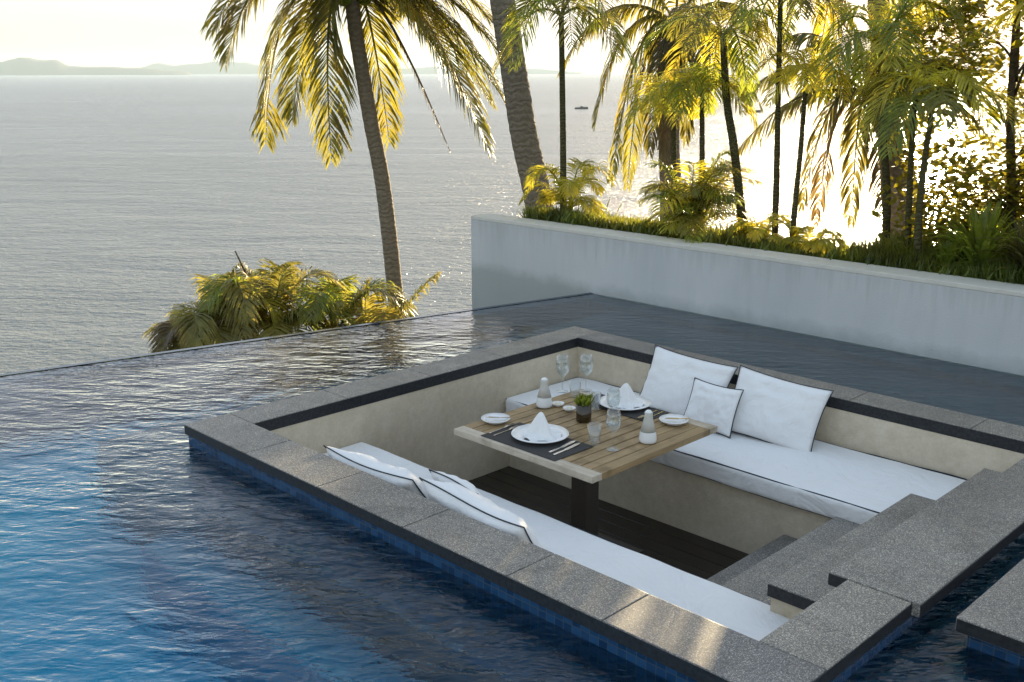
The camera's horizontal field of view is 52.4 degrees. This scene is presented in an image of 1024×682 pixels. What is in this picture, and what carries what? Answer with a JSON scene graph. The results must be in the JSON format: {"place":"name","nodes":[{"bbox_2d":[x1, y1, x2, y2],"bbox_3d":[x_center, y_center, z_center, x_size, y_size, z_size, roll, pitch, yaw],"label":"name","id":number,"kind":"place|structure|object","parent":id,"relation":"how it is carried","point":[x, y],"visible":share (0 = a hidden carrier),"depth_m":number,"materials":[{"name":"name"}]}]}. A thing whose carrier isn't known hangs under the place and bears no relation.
{"place":"outdoors","nodes":[
{"label":"outdoors","id":0,"kind":"place"},
{"bbox_2d":[0,57,191,74],"bbox_3d":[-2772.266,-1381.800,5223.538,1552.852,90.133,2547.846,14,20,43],"label":"island hills","id":1,"kind":"structure","parent":0,"point":[23,66],"depth_m":5182.14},
{"bbox_2d":[141,61,583,73],"bbox_3d":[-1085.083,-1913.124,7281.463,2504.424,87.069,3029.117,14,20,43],"label":"island hills","id":2,"kind":"structure","parent":0,"point":[235,68],"depth_m":7012.17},
{"bbox_2d":[0,293,1023,681],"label":"pool water","id":3,"kind":"structure","parent":0,"point":[142,539],"depth_m":4.48,"materials":[{"name":"blue liquid"}]},
{"bbox_2d":[0,74,1023,373],"bbox_3d":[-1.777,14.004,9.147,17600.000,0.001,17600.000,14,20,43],"label":"sea","id":4,"kind":"structure","parent":0,"point":[130,206],"depth_m":148.41,"materials":[{"name":"grey liquid"}]},
{"bbox_2d":[0,0,1023,73],"label":"sky","id":5,"kind":"structure","parent":0,"point":[85,33],"materials":[{"name":"white"}]},
{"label":"hillside","id":6,"kind":"structure","parent":0,"visible":0},
{"bbox_2d":[147,301,261,352],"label":"young coconut palm","id":7,"kind":"object","parent":6,"relation":"on","point":[204,327],"visible":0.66,"depth_m":12.19,"materials":[{"name":"green plant"}]},
{"bbox_2d":[143,268,304,348],"bbox_3d":[-3.529,0.878,13.188,1.863,3.652,1.898,14,20,43],"label":"young coconut palm","id":8,"kind":"object","parent":6,"relation":"on","point":[232,294],"visible":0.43,"depth_m":12.29,"materials":[{"name":"green plant"}]},
{"bbox_2d":[195,258,356,342],"bbox_3d":[-2.926,0.726,13.241,2.120,3.583,1.821,1,15,5],"label":"young coconut palm","id":9,"kind":"object","parent":6,"relation":"on","point":[278,273],"visible":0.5,"depth_m":12.71,"materials":[{"name":"green plant"}]},
{"bbox_2d":[235,251,252,291],"bbox_3d":[-3.272,-0.780,12.852,0.274,0.680,0.040,-1,15,-4],"label":"dead frond stalk","id":10,"kind":"object","parent":9,"relation":"attached to","point":[244,270],"visible":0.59,"depth_m":12.80,"materials":[{"name":"brown plant"}]},
{"bbox_2d":[265,272,418,336],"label":"young coconut palm","id":11,"kind":"object","parent":6,"relation":"on","point":[328,292],"visible":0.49,"depth_m":12.92,"materials":[{"name":"green plant"}]},
{"bbox_2d":[199,0,538,318],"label":"coconut palm","id":12,"kind":"object","parent":6,"relation":"on","point":[317,16],"visible":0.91,"depth_m":13.34,"materials":[{"name":"green plant"}]},
{"bbox_2d":[326,271,441,326],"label":"young coconut palm","id":13,"kind":"object","parent":6,"relation":"on","point":[369,313],"visible":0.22,"depth_m":13.12,"materials":[{"name":"green plant"}]},
{"bbox_2d":[490,0,552,210],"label":"coconut palm","id":14,"kind":"object","parent":6,"relation":"on","point":[522,127],"visible":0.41,"depth_m":11.36,"materials":[{"name":"grey plant"}]},
{"bbox_2d":[471,213,1023,375],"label":"planter wall","id":15,"kind":"structure","parent":6,"relation":"on","point":[975,322],"depth_m":8.26,"materials":[{"name":"grey paint"}]},
{"bbox_2d":[0,292,590,375],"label":"pool edge strip","id":16,"kind":"object","parent":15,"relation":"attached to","point":[280,336],"visible":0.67,"depth_m":7.93,"materials":[{"name":"stone"}]},
{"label":"planter soil","id":17,"kind":"structure","parent":15,"relation":"in","visible":0},
{"bbox_2d":[492,0,638,210],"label":"slender palm","id":18,"kind":"object","parent":17,"relation":"on","point":[524,13],"visible":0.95,"depth_m":9.96,"materials":[{"name":"green plant"}]},
{"bbox_2d":[519,157,617,215],"bbox_3d":[0.541,-1.467,10.391,1.031,0.690,1.057,14,20,43],"label":"palm shrub","id":19,"kind":"object","parent":17,"relation":"on","point":[574,187],"visible":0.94,"depth_m":10.28,"materials":[{"name":"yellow plant"}]},
{"bbox_2d":[622,72,718,212],"bbox_3d":[1.468,-1.689,9.613,0.967,1.555,0.964,14,20,43],"label":"slender palm","id":20,"kind":"object","parent":17,"relation":"on","point":[661,88],"visible":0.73,"depth_m":9.32,"materials":[{"name":"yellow plant"}]},
{"bbox_2d":[557,0,790,219],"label":"coconut palm","id":21,"kind":"object","parent":17,"relation":"on","point":[657,50],"visible":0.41,"depth_m":13.60,"materials":[{"name":"green plant"}]},
{"bbox_2d":[638,150,764,243],"bbox_3d":[1.656,-1.309,9.379,1.209,0.879,1.323,14,20,43],"label":"areca palm","id":22,"kind":"object","parent":17,"relation":"on","point":[705,197],"visible":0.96,"depth_m":9.10,"materials":[{"name":"green plant"}]},
{"bbox_2d":[649,60,756,224],"bbox_3d":[1.703,-1.707,9.481,1.042,1.654,0.948,14,20,43],"label":"slender palm","id":23,"kind":"object","parent":17,"relation":"on","point":[700,71],"visible":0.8,"depth_m":9.10,"materials":[{"name":"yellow plant"}]},
{"bbox_2d":[640,3,795,230],"bbox_3d":[1.776,-1.902,9.271,1.320,2.147,1.253,0,15,-1],"label":"slender palm","id":24,"kind":"object","parent":17,"relation":"on","point":[724,52],"visible":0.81,"depth_m":8.92,"materials":[{"name":"green plant"}]},
{"bbox_2d":[728,213,792,246],"bbox_3d":[2.130,-0.885,8.891,0.593,0.396,0.652,14,20,43],"label":"palm shrub","id":25,"kind":"object","parent":17,"relation":"on","point":[755,230],"visible":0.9,"depth_m":8.81,"materials":[{"name":"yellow plant"}]},
{"bbox_2d":[516,199,1023,284],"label":"ground cover","id":26,"kind":"object","parent":17,"relation":"on","point":[880,252],"visible":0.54,"depth_m":8.22,"materials":[{"name":"green plant"}]},
{"bbox_2d":[691,0,856,233],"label":"slender palm","id":27,"kind":"object","parent":17,"relation":"on","point":[809,4],"visible":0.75,"depth_m":8.77,"materials":[{"name":"green plant"}]},
{"bbox_2d":[751,46,853,243],"bbox_3d":[2.430,-1.591,8.804,0.828,1.768,0.808,-2,15,-7],"label":"slender palm","id":28,"kind":"object","parent":17,"relation":"on","point":[793,70],"visible":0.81,"depth_m":8.64,"materials":[{"name":"green plant"}]},
{"bbox_2d":[777,225,848,253],"bbox_3d":[2.505,-0.765,8.597,0.667,0.330,0.579,14,20,43],"label":"palm shrub","id":29,"kind":"object","parent":17,"relation":"on","point":[812,243],"visible":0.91,"depth_m":8.55,"materials":[{"name":"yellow plant"}]},
{"bbox_2d":[809,0,968,242],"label":"slender palm","id":30,"kind":"object","parent":17,"relation":"on","point":[882,41],"visible":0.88,"depth_m":7.99,"materials":[{"name":"green plant"}]},
{"bbox_2d":[850,51,980,246],"bbox_3d":[3.033,-1.325,7.907,0.920,1.705,0.875,14,20,43],"label":"slender palm","id":31,"kind":"object","parent":17,"relation":"on","point":[931,69],"visible":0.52,"depth_m":7.74,"materials":[{"name":"green plant"}]},
{"bbox_2d":[843,68,1023,256],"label":"slender palm","id":32,"kind":"object","parent":17,"relation":"on","point":[972,90],"visible":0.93,"depth_m":7.34,"materials":[{"name":"green plant"}]},
{"bbox_2d":[858,0,1023,256],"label":"broadleaf tree","id":33,"kind":"object","parent":17,"relation":"on","point":[1012,191],"visible":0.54,"depth_m":7.94,"materials":[{"name":"green plant"}]},
{"bbox_2d":[926,235,976,268],"bbox_3d":[3.217,-0.573,7.633,0.378,0.403,0.356,6,16,23],"label":"strap leaf shrub","id":34,"kind":"object","parent":17,"relation":"on","point":[944,258],"visible":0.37,"depth_m":7.56,"materials":[{"name":"green plant"}]},
{"bbox_2d":[900,207,1023,264],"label":"palm shrub","id":35,"kind":"object","parent":17,"relation":"on","point":[951,210],"visible":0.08,"depth_m":8.12,"materials":[{"name":"green plant"}]},
{"bbox_2d":[924,195,1023,267],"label":"strap leaf shrub","id":36,"kind":"object","parent":17,"relation":"on","point":[984,223],"visible":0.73,"depth_m":7.41,"materials":[{"name":"green plant"}]},
{"bbox_2d":[956,1,1023,47],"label":"coconut palm","id":37,"kind":"object","parent":17,"relation":"on","point":[1016,9],"visible":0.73,"depth_m":7.38,"materials":[{"name":"green plant"}]},
{"bbox_2d":[975,216,1023,275],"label":"strap leaf shrub","id":38,"kind":"object","parent":17,"relation":"on","point":[1015,248],"visible":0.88,"depth_m":7.12,"materials":[{"name":"green plant"}]},
{"bbox_2d":[713,0,970,238],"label":"coconut palm","id":39,"kind":"object","parent":6,"relation":"on","point":[818,30],"visible":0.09,"depth_m":11.33,"materials":[{"name":"green plant"}]},
{"bbox_2d":[739,0,996,231],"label":"coconut palm","id":40,"kind":"object","parent":6,"relation":"on","point":[833,115],"visible":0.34,"depth_m":10.18,"materials":[{"name":"green plant"}]},
{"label":"pool shelf","id":41,"kind":"structure","parent":0,"visible":0},
{"bbox_2d":[955,559,1023,667],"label":"stepping slab","id":42,"kind":"structure","parent":41,"relation":"on","point":[990,621],"depth_m":3.64,"materials":[{"name":"grey stone"}]},
{"label":"pool floor","id":43,"kind":"structure","parent":0,"visible":0},
{"bbox_2d":[184,326,1023,681],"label":"sunken seating pit","id":44,"kind":"object","parent":43,"relation":"on","point":[848,598],"visible":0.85,"depth_m":5.18,"materials":[{"name":"grey stone"}]},
{"bbox_2d":[324,442,789,640],"bbox_3d":[-0.032,0.995,4.910,3.148,0.132,0.725,14,20,43],"label":"bench mattress","id":45,"kind":"object","parent":44,"relation":"on","point":[753,618],"visible":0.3,"depth_m":4.59,"materials":[{"name":"white fabric"}]},
{"bbox_2d":[323,445,429,498],"bbox_3d":[-0.628,0.740,5.161,0.687,0.428,0.214,14,56,42],"label":"pillow","id":46,"kind":"object","parent":45,"relation":"on","point":[405,478],"visible":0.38,"depth_m":5.00,"materials":[{"name":"white fabric"}]},
{"bbox_2d":[428,469,481,495],"bbox_3d":[-0.216,0.771,4.996,0.386,0.308,0.137,16,51,46],"label":"pillow","id":47,"kind":"object","parent":45,"relation":"on","point":[440,476],"visible":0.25,"depth_m":4.96,"materials":[{"name":"white fabric"}]},
{"bbox_2d":[419,477,544,548],"bbox_3d":[-0.101,0.853,4.654,0.707,0.438,0.242,15,56,45],"label":"pillow","id":48,"kind":"object","parent":45,"relation":"on","point":[464,501],"visible":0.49,"depth_m":4.53,"materials":[{"name":"white fabric"}]},
{"bbox_2d":[454,388,717,552],"bbox_3d":[0.408,0.837,5.807,1.000,0.749,1.060,14,20,43],"label":"dining table","id":49,"kind":"object","parent":44,"relation":"on","point":[588,469],"visible":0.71,"depth_m":5.65,"materials":[{"name":"brown wood"}]},
{"bbox_2d":[481,413,509,424],"bbox_3d":[-0.091,0.438,5.794,0.164,0.026,0.164,14,20,43],"label":"plate","id":50,"kind":"object","parent":49,"relation":"on","point":[495,421],"visible":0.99,"depth_m":5.81,"materials":[{"name":"white ceramic"}]},
{"bbox_2d":[481,422,593,460],"bbox_3d":[0.129,0.527,5.496,0.540,0.003,0.300,14,20,43],"label":"placemat","id":51,"kind":"object","parent":49,"relation":"on","point":[509,439],"visible":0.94,"depth_m":5.42,"materials":[{"name":"black fabric"}]},
{"bbox_2d":[489,423,514,432],"bbox_3d":[-0.056,0.476,5.673,0.024,0.006,0.200,13,19,40],"label":"fork","id":52,"kind":"object","parent":51,"relation":"on","point":[508,425],"visible":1,"depth_m":5.70,"materials":[{"name":"metal"}]},
{"bbox_2d":[493,425,517,435],"bbox_3d":[-0.031,0.486,5.635,0.024,0.006,0.200,13,19,40],"label":"fork","id":53,"kind":"object","parent":51,"relation":"on","point":[513,427],"visible":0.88,"depth_m":5.65,"materials":[{"name":"metal"}]},
{"bbox_2d":[511,424,568,443],"bbox_3d":[0.150,0.500,5.541,0.310,0.026,0.310,14,20,43],"label":"plate","id":54,"kind":"object","parent":51,"relation":"on","point":[517,432],"visible":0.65,"depth_m":5.55,"materials":[{"name":"white ceramic"}]},
{"bbox_2d":[522,412,561,440],"bbox_3d":[0.141,0.442,5.518,0.230,0.137,0.210,14,20,43],"label":"napkin","id":55,"kind":"object","parent":54,"relation":"on","point":[538,429],"visible":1,"depth_m":5.49,"materials":[{"name":"white fabric"}]},
{"bbox_2d":[549,440,575,452],"bbox_3d":[0.264,0.547,5.398,0.022,0.006,0.220,13,19,40],"label":"knife","id":56,"kind":"object","parent":51,"relation":"on","point":[566,444],"visible":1,"depth_m":5.40,"materials":[{"name":"metal"}]},
{"bbox_2d":[553,443,579,454],"bbox_3d":[0.285,0.556,5.364,0.022,0.006,0.220,13,19,40],"label":"knife","id":57,"kind":"object","parent":51,"relation":"on","point":[571,446],"visible":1,"depth_m":5.37,"materials":[{"name":"metal"}]},
{"bbox_2d":[536,377,551,408],"bbox_3d":[0.188,0.296,6.039,0.094,0.176,0.094,14,20,43],"label":"carafe","id":58,"kind":"object","parent":49,"relation":"on","point":[544,399],"visible":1,"depth_m":6.01,"materials":[{"name":"white ceramic"}]},
{"bbox_2d":[552,401,563,406],"bbox_3d":[0.269,0.370,6.069,0.074,0.019,0.074,14,20,43],"label":"candle dish","id":59,"kind":"object","parent":49,"relation":"on","point":[557,403],"visible":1,"depth_m":6.06,"materials":[{"name":"white ceramic"}]},
{"bbox_2d":[563,406,575,411],"bbox_3d":[0.330,0.392,5.984,0.074,0.019,0.074,14,20,43],"label":"candle dish","id":60,"kind":"object","parent":49,"relation":"on","point":[569,408],"visible":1,"depth_m":5.97,"materials":[{"name":"white ceramic"}]},
{"bbox_2d":[569,380,580,397],"bbox_3d":[0.379,0.286,6.234,0.075,0.100,0.073,14,20,43],"label":"tumbler","id":61,"kind":"object","parent":49,"relation":"on","point":[570,388],"visible":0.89,"depth_m":6.23,"materials":[{"name":"clear glass"}]},
{"bbox_2d":[574,392,594,422],"bbox_3d":[0.402,0.371,5.799,0.122,0.154,0.120,1,15,5],"label":"herb pot","id":62,"kind":"object","parent":49,"relation":"on","point":[583,403],"visible":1,"depth_m":5.77,"materials":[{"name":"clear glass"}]},
{"bbox_2d":[588,392,600,410],"bbox_3d":[0.478,0.346,6.002,0.075,0.100,0.073,14,20,43],"label":"tumbler","id":63,"kind":"object","parent":49,"relation":"on","point":[599,402],"visible":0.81,"depth_m":5.99,"materials":[{"name":"clear glass"}]},
{"bbox_2d":[587,423,601,444],"bbox_3d":[0.433,0.487,5.450,0.079,0.105,0.077,14,20,43],"label":"tumbler","id":64,"kind":"object","parent":49,"relation":"on","point":[599,435],"visible":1,"depth_m":5.44,"materials":[{"name":"clear glass"}]},
{"bbox_2d":[606,408,620,450],"bbox_3d":[0.521,0.456,5.351,0.082,0.215,0.082,14,20,43],"label":"wine glass","id":65,"kind":"object","parent":49,"relation":"on","point":[612,434],"visible":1,"depth_m":5.34,"materials":[{"name":"clear glass"}]},
{"bbox_2d":[591,394,668,420],"bbox_3d":[0.640,0.385,6.048,0.520,0.003,0.220,14,20,43],"label":"placemat","id":66,"kind":"object","parent":49,"relation":"on","point":[634,414],"visible":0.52,"depth_m":5.96,"materials":[{"name":"black fabric"}]},
{"bbox_2d":[598,394,651,409],"bbox_3d":[0.658,0.364,6.069,0.310,0.026,0.310,14,20,43],"label":"plate","id":67,"kind":"object","parent":66,"relation":"on","point":[646,402],"visible":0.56,"depth_m":6.08,"materials":[{"name":"white ceramic"}]},
{"bbox_2d":[608,383,642,408],"bbox_3d":[0.653,0.308,6.043,0.226,0.132,0.213,14,20,43],"label":"napkin","id":68,"kind":"object","parent":67,"relation":"on","point":[625,396],"visible":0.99,"depth_m":6.02,"materials":[{"name":"white fabric"}]},
{"bbox_2d":[639,410,656,443],"bbox_3d":[0.716,0.446,5.462,0.094,0.176,0.094,14,20,43],"label":"carafe","id":69,"kind":"object","parent":49,"relation":"on","point":[647,434],"visible":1,"depth_m":5.43,"materials":[{"name":"white ceramic"}]},
{"bbox_2d":[659,414,688,425],"bbox_3d":[0.899,0.443,5.776,0.164,0.026,0.164,14,20,43],"label":"plate","id":70,"kind":"object","parent":49,"relation":"on","point":[673,422],"visible":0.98,"depth_m":5.80,"materials":[{"name":"white ceramic"}]},
{"bbox_2d":[506,377,966,523],"bbox_3d":[1.325,0.654,6.228,3.148,0.131,0.755,14,20,43],"label":"bench mattress","id":71,"kind":"object","parent":44,"relation":"on","point":[828,480],"visible":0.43,"depth_m":5.77,"materials":[{"name":"white fabric"}]},
{"bbox_2d":[640,344,737,414],"bbox_3d":[1.098,0.288,6.675,0.667,0.428,0.164,17,-5,44],"label":"pillow","id":72,"kind":"object","parent":71,"relation":"on","point":[668,383],"visible":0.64,"depth_m":6.63,"materials":[{"name":"white fabric"}]},
{"bbox_2d":[683,377,743,438],"bbox_3d":[1.225,0.407,6.354,0.336,0.307,0.142,14,-4,39],"label":"pillow","id":73,"kind":"object","parent":71,"relation":"on","point":[712,404],"visible":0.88,"depth_m":6.31,"materials":[{"name":"white fabric"}]},
{"bbox_2d":[732,365,833,451],"bbox_3d":[1.564,0.415,6.232,0.627,0.428,0.173,17,-6,42],"label":"pillow","id":74,"kind":"object","parent":71,"relation":"on","point":[778,411],"visible":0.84,"depth_m":6.14,"materials":[{"name":"white fabric"}]}
]}

